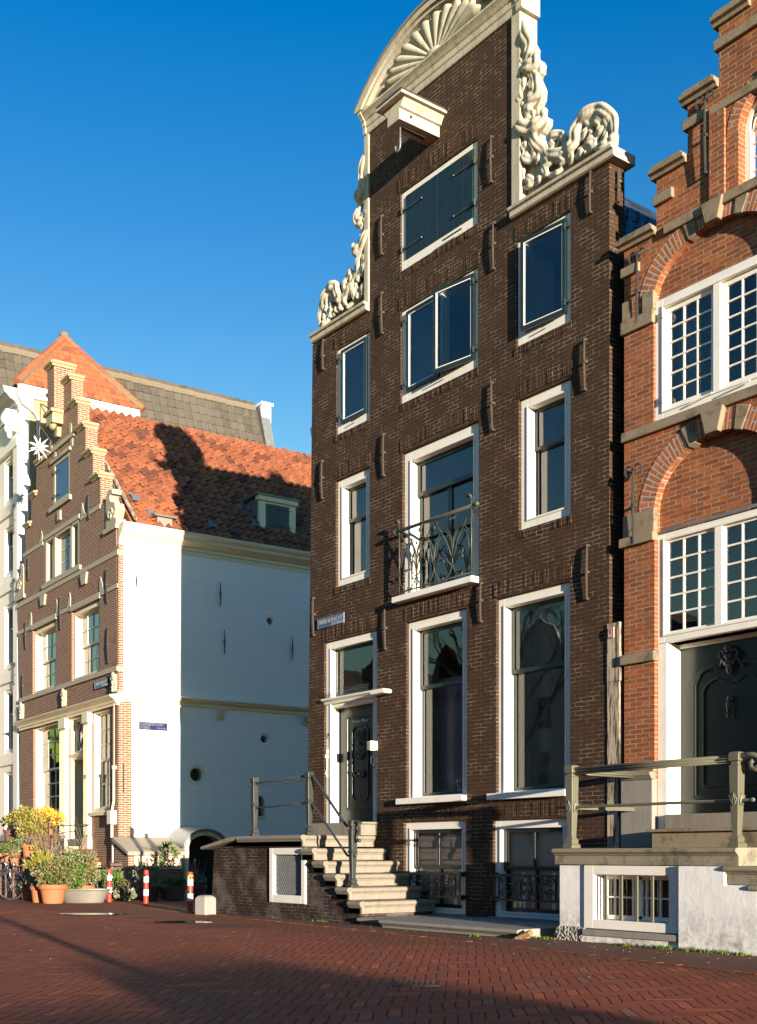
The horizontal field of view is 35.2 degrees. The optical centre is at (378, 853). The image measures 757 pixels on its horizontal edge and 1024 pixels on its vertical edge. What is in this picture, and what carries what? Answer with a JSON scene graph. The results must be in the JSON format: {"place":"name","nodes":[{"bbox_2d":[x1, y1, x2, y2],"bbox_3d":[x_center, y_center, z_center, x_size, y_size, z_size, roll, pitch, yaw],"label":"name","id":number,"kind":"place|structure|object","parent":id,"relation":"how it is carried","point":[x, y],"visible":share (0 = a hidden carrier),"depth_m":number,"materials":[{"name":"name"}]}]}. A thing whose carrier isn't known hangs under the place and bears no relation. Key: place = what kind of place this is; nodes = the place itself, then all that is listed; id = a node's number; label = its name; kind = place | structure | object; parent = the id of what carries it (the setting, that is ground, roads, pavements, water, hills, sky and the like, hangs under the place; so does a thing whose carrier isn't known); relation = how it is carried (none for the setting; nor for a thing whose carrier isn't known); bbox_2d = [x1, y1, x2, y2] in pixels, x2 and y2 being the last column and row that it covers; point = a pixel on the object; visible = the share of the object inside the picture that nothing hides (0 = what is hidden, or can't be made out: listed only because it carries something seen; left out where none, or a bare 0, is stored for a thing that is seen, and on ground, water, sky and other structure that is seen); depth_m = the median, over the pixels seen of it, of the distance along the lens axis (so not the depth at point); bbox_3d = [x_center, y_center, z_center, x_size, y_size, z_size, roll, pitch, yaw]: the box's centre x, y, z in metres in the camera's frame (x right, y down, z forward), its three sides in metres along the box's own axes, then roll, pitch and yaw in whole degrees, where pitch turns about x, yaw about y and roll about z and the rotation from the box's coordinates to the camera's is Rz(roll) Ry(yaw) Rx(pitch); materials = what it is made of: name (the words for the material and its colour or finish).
{"place":"outdoors","nodes":[
{"label":"outdoors","id":0,"kind":"place"},
{"bbox_2d":[0,0,731,455],"label":"sky","id":1,"kind":"structure","parent":0,"point":[179,178],"materials":[{"name":"blue"}]},
{"bbox_2d":[0,890,756,1023],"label":"street","id":2,"kind":"structure","parent":0,"point":[139,969],"depth_m":10.22,"materials":[{"name":"brick"}]},
{"bbox_2d":[0,854,27,899],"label":"bicycle","id":3,"kind":"object","parent":2,"relation":"on","point":[13,864],"visible":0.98,"depth_m":27.49,"materials":[{"name":"black metal"}]},
{"bbox_2d":[18,876,31,899],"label":"potted plant","id":4,"kind":"object","parent":2,"relation":"on","point":[24,894],"visible":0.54,"depth_m":27.33,"materials":[{"name":"plant"}]},
{"bbox_2d":[0,835,61,898],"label":"plant stand","id":5,"kind":"object","parent":2,"relation":"on","point":[23,870],"visible":0.27,"depth_m":28.09,"materials":[{"name":"metal"}]},
{"bbox_2d":[0,815,17,840],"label":"potted plant","id":6,"kind":"object","parent":5,"relation":"on","point":[9,832],"visible":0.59,"depth_m":29.88,"materials":[{"name":"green plant"}]},
{"bbox_2d":[0,838,21,861],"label":"potted plant","id":7,"kind":"object","parent":5,"relation":"on","point":[7,847],"visible":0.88,"depth_m":28.18,"materials":[{"name":"green plant"}]},
{"bbox_2d":[9,842,19,864],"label":"potted plant","id":8,"kind":"object","parent":5,"relation":"on","point":[14,859],"visible":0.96,"depth_m":27.88,"materials":[{"name":"green plant"}]},
{"bbox_2d":[4,805,47,844],"bbox_3d":[-8.537,-0.631,28.847,1.048,1.222,0.809,0,0,-14],"label":"potted plant","id":9,"kind":"object","parent":5,"relation":"on","point":[30,826],"visible":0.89,"depth_m":28.73,"materials":[{"name":"yellow plant"}]},
{"bbox_2d":[14,831,37,856],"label":"potted plant","id":10,"kind":"object","parent":5,"relation":"on","point":[27,850],"visible":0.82,"depth_m":28.28,"materials":[{"name":"orange plant"}]},
{"bbox_2d":[30,835,48,854],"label":"potted plant","id":11,"kind":"object","parent":5,"relation":"on","point":[35,848],"visible":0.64,"depth_m":28.07,"materials":[{"name":"yellow plant"}]},
{"bbox_2d":[24,805,67,834],"bbox_3d":[-8.345,-0.857,29.582,1.297,0.793,0.700,0,0,27],"label":"potted plant","id":12,"kind":"object","parent":5,"relation":"on","point":[50,813],"visible":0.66,"depth_m":29.43,"materials":[{"name":"yellow plant"}]},
{"bbox_2d":[30,820,61,879],"bbox_3d":[-7.767,-0.075,27.994,0.813,1.450,0.770,0,0,-37],"label":"potted plant","id":13,"kind":"object","parent":5,"relation":"on","point":[53,844],"visible":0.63,"depth_m":28.00,"materials":[{"name":"brown plant"}]},
{"bbox_2d":[54,847,85,884],"bbox_3d":[-7.104,0.309,27.498,0.739,0.963,0.705,0,0,9],"label":"potted plant","id":14,"kind":"object","parent":5,"relation":"on","point":[70,852],"visible":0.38,"depth_m":27.40,"materials":[{"name":"green plant"}]},
{"bbox_2d":[25,876,37,901],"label":"potted plant","id":15,"kind":"object","parent":2,"relation":"on","point":[29,882],"visible":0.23,"depth_m":26.67,"materials":[{"name":"green plant"}]},
{"bbox_2d":[30,877,42,902],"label":"potted plant","id":16,"kind":"object","parent":2,"relation":"on","point":[36,894],"visible":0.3,"depth_m":26.01,"materials":[{"name":"orange plant"}]},
{"bbox_2d":[22,849,55,884],"bbox_3d":[-7.848,0.479,27.700,0.799,1.182,0.875,0,0,-37],"label":"potted plant","id":17,"kind":"object","parent":2,"relation":"on","point":[38,858],"visible":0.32,"depth_m":27.51,"materials":[{"name":"yellow plant"}]},
{"bbox_2d":[29,855,78,903],"bbox_3d":[-6.998,0.545,25.635,0.929,1.050,1.149,0,0,-37],"label":"potted plant","id":18,"kind":"object","parent":2,"relation":"on","point":[51,891],"visible":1,"depth_m":25.46,"materials":[{"name":"green plant"}]},
{"bbox_2d":[7,846,105,896],"bbox_3d":[-8.094,0.448,29.682,1.963,1.285,3.370,0,0,-34],"label":"stone stoop","id":19,"kind":"object","parent":2,"relation":"on","point":[80,847],"visible":0.03,"depth_m":29.60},
{"bbox_2d":[36,817,89,855],"bbox_3d":[-7.907,0.084,29.158,1.102,1.972,1.887,0,0,5],"label":"stair railing","id":20,"kind":"object","parent":19,"relation":"on","point":[58,838],"visible":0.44,"depth_m":28.78,"materials":[{"name":"metal"}]},
{"bbox_2d":[70,814,92,853],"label":"potted plant","id":21,"kind":"object","parent":19,"relation":"on","point":[83,851],"visible":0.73,"depth_m":30.02,"materials":[{"name":"plant"}]},
{"bbox_2d":[83,845,98,869],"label":"potted plant","id":22,"kind":"object","parent":19,"relation":"on","point":[94,854],"visible":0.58,"depth_m":29.56,"materials":[{"name":"grey plant"}]},
{"bbox_2d":[0,331,145,889],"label":"canal house","id":23,"kind":"structure","parent":2,"relation":"on","point":[23,397],"depth_m":36.14,"materials":[{"name":"white paint"}]},
{"bbox_2d":[6,457,12,503],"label":"window","id":24,"kind":"structure","parent":23,"relation":"in","point":[9,478],"depth_m":36.51,"materials":[{"name":"white paint"}]},
{"bbox_2d":[6,525,12,575],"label":"window","id":25,"kind":"structure","parent":23,"relation":"in","point":[9,547],"depth_m":36.52,"materials":[{"name":"white paint"}]},
{"bbox_2d":[6,603,12,667],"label":"window","id":26,"kind":"structure","parent":23,"relation":"in","point":[9,630],"depth_m":36.52,"materials":[{"name":"white paint"}]},
{"bbox_2d":[6,689,12,752],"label":"window","id":27,"kind":"structure","parent":23,"relation":"in","point":[9,715],"depth_m":36.52,"materials":[{"name":"white paint"}]},
{"bbox_2d":[6,772,12,827],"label":"window","id":28,"kind":"structure","parent":23,"relation":"in","point":[9,776],"depth_m":36.54,"materials":[{"name":"white paint"}]},
{"bbox_2d":[69,853,101,887],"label":"potted plant","id":29,"kind":"object","parent":2,"relation":"on","point":[88,865],"visible":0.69,"depth_m":26.61,"materials":[{"name":"green plant"}]},
{"bbox_2d":[63,888,114,902],"bbox_3d":[-6.418,0.915,25.946,1.360,0.310,0.600,0,0,3],"label":"zinc tub","id":30,"kind":"object","parent":2,"relation":"on","point":[90,895],"visible":0.78,"depth_m":25.73,"materials":[{"name":"metal"}]},
{"bbox_2d":[61,864,85,888],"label":"shrub","id":31,"kind":"object","parent":30,"relation":"on","point":[75,884],"visible":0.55,"depth_m":26.00,"materials":[{"name":"green plant"}]},
{"bbox_2d":[59,913,129,914],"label":"puddle","id":32,"kind":"object","parent":2,"relation":"on","point":[94,913],"visible":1,"depth_m":21.16,"materials":[{"name":"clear liquid"}]},
{"bbox_2d":[107,869,111,901],"bbox_3d":[-5.970,0.703,26.388,0.106,0.735,0.153,0,0,8],"label":"bollard","id":33,"kind":"object","parent":2,"relation":"on","point":[109,883],"visible":0.95,"depth_m":26.37,"materials":[{"name":"red paint"}]},
{"bbox_2d":[95,867,127,899],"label":"potted plant","id":34,"kind":"object","parent":2,"relation":"on","point":[114,878],"visible":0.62,"depth_m":27.38,"materials":[{"name":"green plant"}]},
{"bbox_2d":[110,861,126,885],"bbox_3d":[-6.149,0.628,28.141,0.420,0.898,0.480,0,0,-7],"label":"folding chair","id":35,"kind":"object","parent":2,"relation":"on","point":[115,864],"visible":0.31,"depth_m":28.32,"materials":[{"name":"paint"}]},
{"bbox_2d":[112,880,138,900],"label":"potted plant","id":36,"kind":"object","parent":2,"relation":"on","point":[127,892],"visible":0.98,"depth_m":26.90,"materials":[{"name":"green plant"}]},
{"bbox_2d":[0,340,274,447],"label":"canal house","id":37,"kind":"structure","parent":2,"relation":"on","point":[171,403],"depth_m":43.73,"materials":[{"name":"grey tile"}]},
{"bbox_2d":[143,870,148,904],"bbox_3d":[-4.818,0.704,24.724,0.182,0.737,0.107,0,0,63],"label":"bollard","id":38,"kind":"object","parent":2,"relation":"on","point":[146,887],"visible":1,"depth_m":24.70,"materials":[{"name":"red paint"}]},
{"bbox_2d":[132,861,164,900],"bbox_3d":[-5.226,0.623,27.151,0.746,0.894,0.771,0,0,5],"label":"potted plant","id":39,"kind":"object","parent":2,"relation":"on","point":[154,891],"visible":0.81,"depth_m":27.02,"materials":[{"name":"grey plant"}]},
{"bbox_2d":[12,359,310,869],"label":"canal house","id":40,"kind":"structure","parent":2,"relation":"on","point":[164,577],"depth_m":30.84,"materials":[{"name":"white paint"}]},
{"bbox_2d":[35,621,55,692],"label":"window","id":41,"kind":"structure","parent":40,"relation":"in","point":[45,637],"depth_m":33.80,"materials":[{"name":"beige paint"}]},
{"bbox_2d":[35,722,59,811],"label":"window","id":42,"kind":"structure","parent":40,"relation":"in","point":[45,768],"depth_m":33.96,"materials":[{"name":"beige paint"}]},
{"bbox_2d":[40,403,61,453],"bbox_3d":[-8.846,-11.341,31.943,0.574,1.330,0.563,0,0,-34],"label":"bracket arm","id":43,"kind":"object","parent":40,"relation":"attached to","point":[40,419],"visible":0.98,"depth_m":31.69},
{"bbox_2d":[28,426,50,457],"bbox_3d":[-9.023,-10.912,31.704,0.556,0.896,0.549,0,0,-7],"label":"hanging star","id":44,"kind":"object","parent":43,"relation":"hanging from","point":[39,446],"visible":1,"depth_m":31.64,"materials":[{"name":"white plastic"}]},
{"bbox_2d":[48,446,71,513],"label":"window","id":45,"kind":"structure","parent":40,"relation":"in","point":[61,469],"depth_m":32.07,"materials":[{"name":"wood"}]},
{"bbox_2d":[41,514,81,589],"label":"window","id":46,"kind":"structure","parent":40,"relation":"in","point":[54,573],"depth_m":32.42,"materials":[{"name":"white wood"}]},
{"bbox_2d":[67,715,85,845],"bbox_3d":[-7.649,-1.895,31.060,0.550,3.390,1.559,0,0,-34],"label":"front door","id":47,"kind":"structure","parent":40,"relation":"in","point":[76,726],"depth_m":31.58,"materials":[{"name":"beige paint"}]},
{"bbox_2d":[74,601,98,679],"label":"window","id":48,"kind":"structure","parent":40,"relation":"in","point":[86,620],"depth_m":31.15,"materials":[{"name":"beige paint"}]},
{"bbox_2d":[95,678,107,688],"bbox_3d":[-6.887,-4.225,29.618,0.024,0.190,0.880,0,0,-34],"label":"street sign","id":49,"kind":"object","parent":40,"relation":"attached to","point":[101,683],"visible":1,"depth_m":29.59,"materials":[{"name":"blue metal"}]},
{"bbox_2d":[93,708,109,811],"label":"window","id":50,"kind":"structure","parent":40,"relation":"in","point":[101,719],"depth_m":30.21,"materials":[{"name":"beige paint"}]},
{"bbox_2d":[107,705,116,884],"bbox_3d":[-6.474,-1.405,28.925,0.155,4.850,0.290,0,0,-34],"label":"downpipe","id":51,"kind":"object","parent":40,"relation":"attached to","point":[111,817],"visible":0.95,"depth_m":28.84,"materials":[{"name":"white metal"}]},
{"bbox_2d":[139,721,166,730],"bbox_3d":[-5.535,-3.135,29.291,0.740,0.190,0.024,0,0,-34],"label":"street sign","id":52,"kind":"object","parent":40,"relation":"attached to","point":[152,726],"visible":1,"depth_m":29.27,"materials":[{"name":"blue metal"}]},
{"bbox_2d":[188,765,204,783],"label":"round window","id":53,"kind":"structure","parent":40,"relation":"in","point":[196,774],"depth_m":30.11,"materials":[{"name":"black glass"}]},
{"bbox_2d":[251,794,266,818],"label":"arched window","id":54,"kind":"structure","parent":40,"relation":"in","point":[264,816],"depth_m":31.09,"materials":[{"name":"beige paint"}]},
{"bbox_2d":[258,732,270,745],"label":"round window","id":55,"kind":"structure","parent":40,"relation":"in","point":[264,738],"depth_m":31.16,"materials":[{"name":"white paint"}]},
{"bbox_2d":[264,614,275,627],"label":"round window","id":56,"kind":"structure","parent":40,"relation":"in","point":[270,621],"depth_m":31.24,"materials":[{"name":"white paint"}]},
{"bbox_2d":[112,825,224,898],"bbox_3d":[-5.062,0.190,29.062,2.640,1.800,0.980,0,0,-34],"label":"cellar entrance","id":57,"kind":"object","parent":2,"relation":"on","point":[132,853],"visible":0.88,"depth_m":28.81,"materials":[{"name":"white stone"}]},
{"bbox_2d":[189,836,213,894],"bbox_3d":[-4.424,0.320,29.396,0.890,1.520,0.050,0,0,-34],"label":"cellar door","id":58,"kind":"structure","parent":57,"relation":"in","point":[195,852],"depth_m":29.42,"materials":[{"name":"green paint"}]},
{"bbox_2d":[157,841,180,899],"bbox_3d":[-4.888,0.373,27.685,0.556,1.393,0.692,0,0,-20],"label":"potted plant","id":59,"kind":"object","parent":2,"relation":"on","point":[172,860],"visible":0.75,"depth_m":27.62,"materials":[{"name":"green plant"}]},
{"bbox_2d":[162,871,186,900],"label":"potted plant","id":60,"kind":"object","parent":2,"relation":"on","point":[174,889],"visible":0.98,"depth_m":26.95,"materials":[{"name":"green plant"}]},
{"bbox_2d":[160,921,209,922],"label":"puddle","id":61,"kind":"object","parent":2,"relation":"on","point":[184,922],"visible":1,"depth_m":18.39,"materials":[{"name":"black liquid"}]},
{"bbox_2d":[187,857,207,899],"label":"potted plant","id":62,"kind":"object","parent":2,"relation":"on","point":[198,890],"visible":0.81,"depth_m":27.45,"materials":[{"name":"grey plant"}]},
{"bbox_2d":[195,895,215,914],"bbox_3d":[-3.032,0.897,20.885,0.270,0.345,0.270,0,0,39],"label":"stone post","id":63,"kind":"object","parent":2,"relation":"on","point":[205,904],"visible":0.99,"depth_m":20.79,"materials":[{"name":"beige stone"}]},
{"bbox_2d":[13,903,718,1018],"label":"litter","id":64,"kind":"object","parent":2,"relation":"on","point":[383,956],"visible":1,"depth_m":13.28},
{"bbox_2d":[393,980,440,986],"bbox_3d":[0.319,1.070,9.801,0.380,0.020,0.380,0,0,4],"label":"drain cover","id":65,"kind":"object","parent":2,"relation":"on","point":[435,983],"visible":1,"depth_m":9.77,"materials":[{"name":"metal"}]},
{"bbox_2d":[151,909,756,975],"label":"edging bricks","id":66,"kind":"object","parent":2,"relation":"on","point":[687,966],"visible":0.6,"depth_m":13.48,"materials":[{"name":"brown brick"}]},
{"bbox_2d":[308,0,656,919],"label":"canal house","id":67,"kind":"structure","parent":2,"relation":"on","point":[466,552],"depth_m":18.11,"materials":[{"name":"brown brick"}]},
{"bbox_2d":[318,612,344,629],"bbox_3d":[-0.839,-4.107,21.028,0.024,0.185,0.810,0,0,-37],"label":"street sign","id":68,"kind":"object","parent":67,"relation":"attached to","point":[332,620],"visible":1,"depth_m":21.00,"materials":[{"name":"blue metal"}]},
{"bbox_2d":[321,631,377,827],"bbox_3d":[-0.414,-2.095,20.678,0.387,3.330,1.640,0,0,-37],"label":"front door","id":69,"kind":"structure","parent":67,"relation":"in","point":[358,718],"depth_m":20.93,"materials":[{"name":"white paint"}]},
{"bbox_2d":[338,332,369,433],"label":"window","id":70,"kind":"structure","parent":67,"relation":"in","point":[353,375],"depth_m":20.86,"materials":[{"name":"white paint"}]},
{"bbox_2d":[338,468,369,586],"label":"window","id":71,"kind":"structure","parent":67,"relation":"in","point":[354,490],"depth_m":20.92,"materials":[{"name":"white paint"}]},
{"bbox_2d":[367,741,377,749],"bbox_3d":[-0.105,-1.807,19.996,0.149,0.166,0.128,0,0,-28],"label":"floodlight","id":72,"kind":"object","parent":67,"relation":"attached to","point":[372,745],"visible":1,"depth_m":19.94,"materials":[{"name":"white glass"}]},
{"bbox_2d":[370,688,391,695],"bbox_3d":[0.039,-2.680,19.724,0.170,0.080,0.415,0,0,-37],"label":"door lamp","id":73,"kind":"object","parent":67,"relation":"attached to","point":[381,691],"visible":1,"depth_m":19.64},
{"bbox_2d":[406,820,465,913],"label":"window","id":74,"kind":"structure","parent":67,"relation":"in","point":[431,846],"depth_m":18.90,"materials":[{"name":"white paint"}]},
{"bbox_2d":[409,609,466,797],"bbox_3d":[1.147,-2.312,18.946,0.554,2.885,1.485,0,0,-37],"label":"window","id":75,"kind":"structure","parent":67,"relation":"in","point":[437,708],"depth_m":19.32,"materials":[{"name":"white paint"}]},
{"bbox_2d":[400,141,476,270],"bbox_3d":[0.987,-10.147,18.772,0.240,1.285,1.890,0,0,-37],"label":"window","id":76,"kind":"structure","parent":67,"relation":"in","point":[439,204],"depth_m":18.70,"materials":[{"name":"white paint"}]},
{"bbox_2d":[402,268,477,403],"bbox_3d":[1.125,-8.097,18.860,0.754,1.515,1.895,0,0,-37],"label":"window","id":77,"kind":"structure","parent":67,"relation":"in","point":[426,365],"depth_m":18.83,"materials":[{"name":"white paint"}]},
{"bbox_2d":[405,422,478,593],"bbox_3d":[1.197,-5.360,18.874,0.546,2.340,1.860,0,0,-37],"label":"window","id":78,"kind":"structure","parent":67,"relation":"in","point":[422,463],"depth_m":19.33,"materials":[{"name":"white paint"}]},
{"bbox_2d":[495,818,567,919],"bbox_3d":[2.255,0.225,17.161,0.176,1.450,1.530,0,0,-37],"label":"window","id":79,"kind":"structure","parent":67,"relation":"in","point":[522,846],"depth_m":17.30,"materials":[{"name":"white paint"}]},
{"bbox_2d":[499,582,569,792],"bbox_3d":[2.442,-2.317,17.227,0.554,2.905,1.500,0,0,-37],"label":"window","id":80,"kind":"structure","parent":67,"relation":"in","point":[534,626],"depth_m":17.60,"materials":[{"name":"white paint"}]},
{"bbox_2d":[518,212,570,345],"bbox_3d":[2.543,-8.112,17.024,0.697,1.525,1.075,0,0,-37],"label":"window","id":81,"kind":"structure","parent":67,"relation":"in","point":[537,316],"depth_m":17.12,"materials":[{"name":"white paint"}]},
{"bbox_2d":[521,379,570,529],"bbox_3d":[2.586,-5.622,17.029,0.546,1.895,1.030,0,0,-37],"label":"window","id":82,"kind":"structure","parent":67,"relation":"in","point":[539,411],"depth_m":17.21,"materials":[{"name":"white paint"}]},
{"bbox_2d":[607,622,622,847],"bbox_3d":[3.142,-1.545,15.810,0.080,3.030,0.225,0,0,-37],"label":"weathered plank","id":83,"kind":"object","parent":67,"relation":"attached to","point":[614,705],"visible":0.77,"depth_m":15.77,"materials":[{"name":"white wood"}]},
{"bbox_2d":[608,627,613,638],"bbox_3d":[3.083,-2.930,15.800,0.023,0.140,0.104,0,0,-37],"label":"hydrant plate","id":84,"kind":"object","parent":83,"relation":"attached to","point":[611,632],"visible":1,"depth_m":15.78,"materials":[{"name":"red paint"}]},
{"bbox_2d":[267,917,555,939],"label":"grass","id":85,"kind":"structure","parent":0,"point":[541,937],"depth_m":14.97,"materials":[{"name":"green plant"}]},
{"bbox_2d":[159,907,756,972],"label":"pavement","id":86,"kind":"structure","parent":0,"point":[742,963],"depth_m":13.40,"materials":[{"name":"brick"}]},
{"bbox_2d":[187,872,192,910],"bbox_3d":[-3.484,0.703,22.070,0.108,0.735,0.154,0,0,-15],"label":"bollard","id":87,"kind":"object","parent":86,"relation":"on","point":[189,891],"visible":1,"depth_m":22.05,"materials":[{"name":"red paint"}]},
{"bbox_2d":[200,822,559,937],"bbox_3d":[-0.142,0.282,18.817,1.710,1.624,8.500,0,0,-37],"label":"stone stoop","id":88,"kind":"object","parent":86,"relation":"on","point":[274,876],"visible":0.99,"depth_m":19.13,"materials":[{"name":"brick"}]},
{"bbox_2d":[269,848,306,903],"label":"window","id":89,"kind":"structure","parent":88,"relation":"in","point":[287,866],"depth_m":19.61,"materials":[{"name":"white paint"}]},
{"bbox_2d":[249,771,360,886],"bbox_3d":[-1.231,-0.406,19.374,0.134,1.840,3.200,0,0,-37],"label":"stoop railing","id":90,"kind":"object","parent":88,"relation":"on","point":[352,825],"visible":1,"depth_m":19.17,"materials":[{"name":"metal"}]},
{"bbox_2d":[514,930,532,939],"bbox_3d":[1.807,1.021,14.837,0.220,0.065,0.110,-26,2,30],"label":"loose brick","id":91,"kind":"object","parent":86,"relation":"on","point":[526,934],"visible":0.89,"depth_m":14.79,"materials":[{"name":"orange brick"}]},
{"bbox_2d":[551,812,756,955],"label":"stone stoop","id":92,"kind":"object","parent":86,"relation":"on","point":[688,880],"visible":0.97,"depth_m":13.76,"materials":[{"name":"white paint"}]},
{"bbox_2d":[584,865,677,933],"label":"window","id":93,"kind":"structure","parent":92,"relation":"in","point":[648,895],"depth_m":14.04,"materials":[{"name":"white paint"}]},
{"bbox_2d":[556,751,756,847],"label":"stoop railing","id":94,"kind":"object","parent":92,"relation":"on","point":[737,799],"visible":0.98,"depth_m":13.64,"materials":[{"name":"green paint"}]},
{"bbox_2d":[613,942,754,955],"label":"grass","id":95,"kind":"structure","parent":0,"point":[668,947],"depth_m":13.00,"materials":[{"name":"green plant"}]},
{"bbox_2d":[615,0,756,847],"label":"canal house","id":96,"kind":"structure","parent":0,"point":[688,541],"depth_m":15.02,"materials":[{"name":"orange brick"}]},
{"bbox_2d":[655,255,756,420],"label":"window","id":97,"kind":"structure","parent":96,"relation":"in","point":[678,345],"depth_m":14.85,"materials":[{"name":"white paint"}]},
{"bbox_2d":[657,503,756,643],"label":"window","id":98,"kind":"structure","parent":96,"relation":"in","point":[721,625],"depth_m":14.67,"materials":[{"name":"white paint"}]},
{"bbox_2d":[658,631,756,828],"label":"front door","id":99,"kind":"structure","parent":96,"relation":"in","point":[707,689],"depth_m":15.02,"materials":[{"name":"green paint"}]},
{"bbox_2d":[745,100,756,180],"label":"window","id":100,"kind":"structure","parent":96,"relation":"in","point":[751,125],"depth_m":14.27,"materials":[{"name":"white paint"}]}
]}

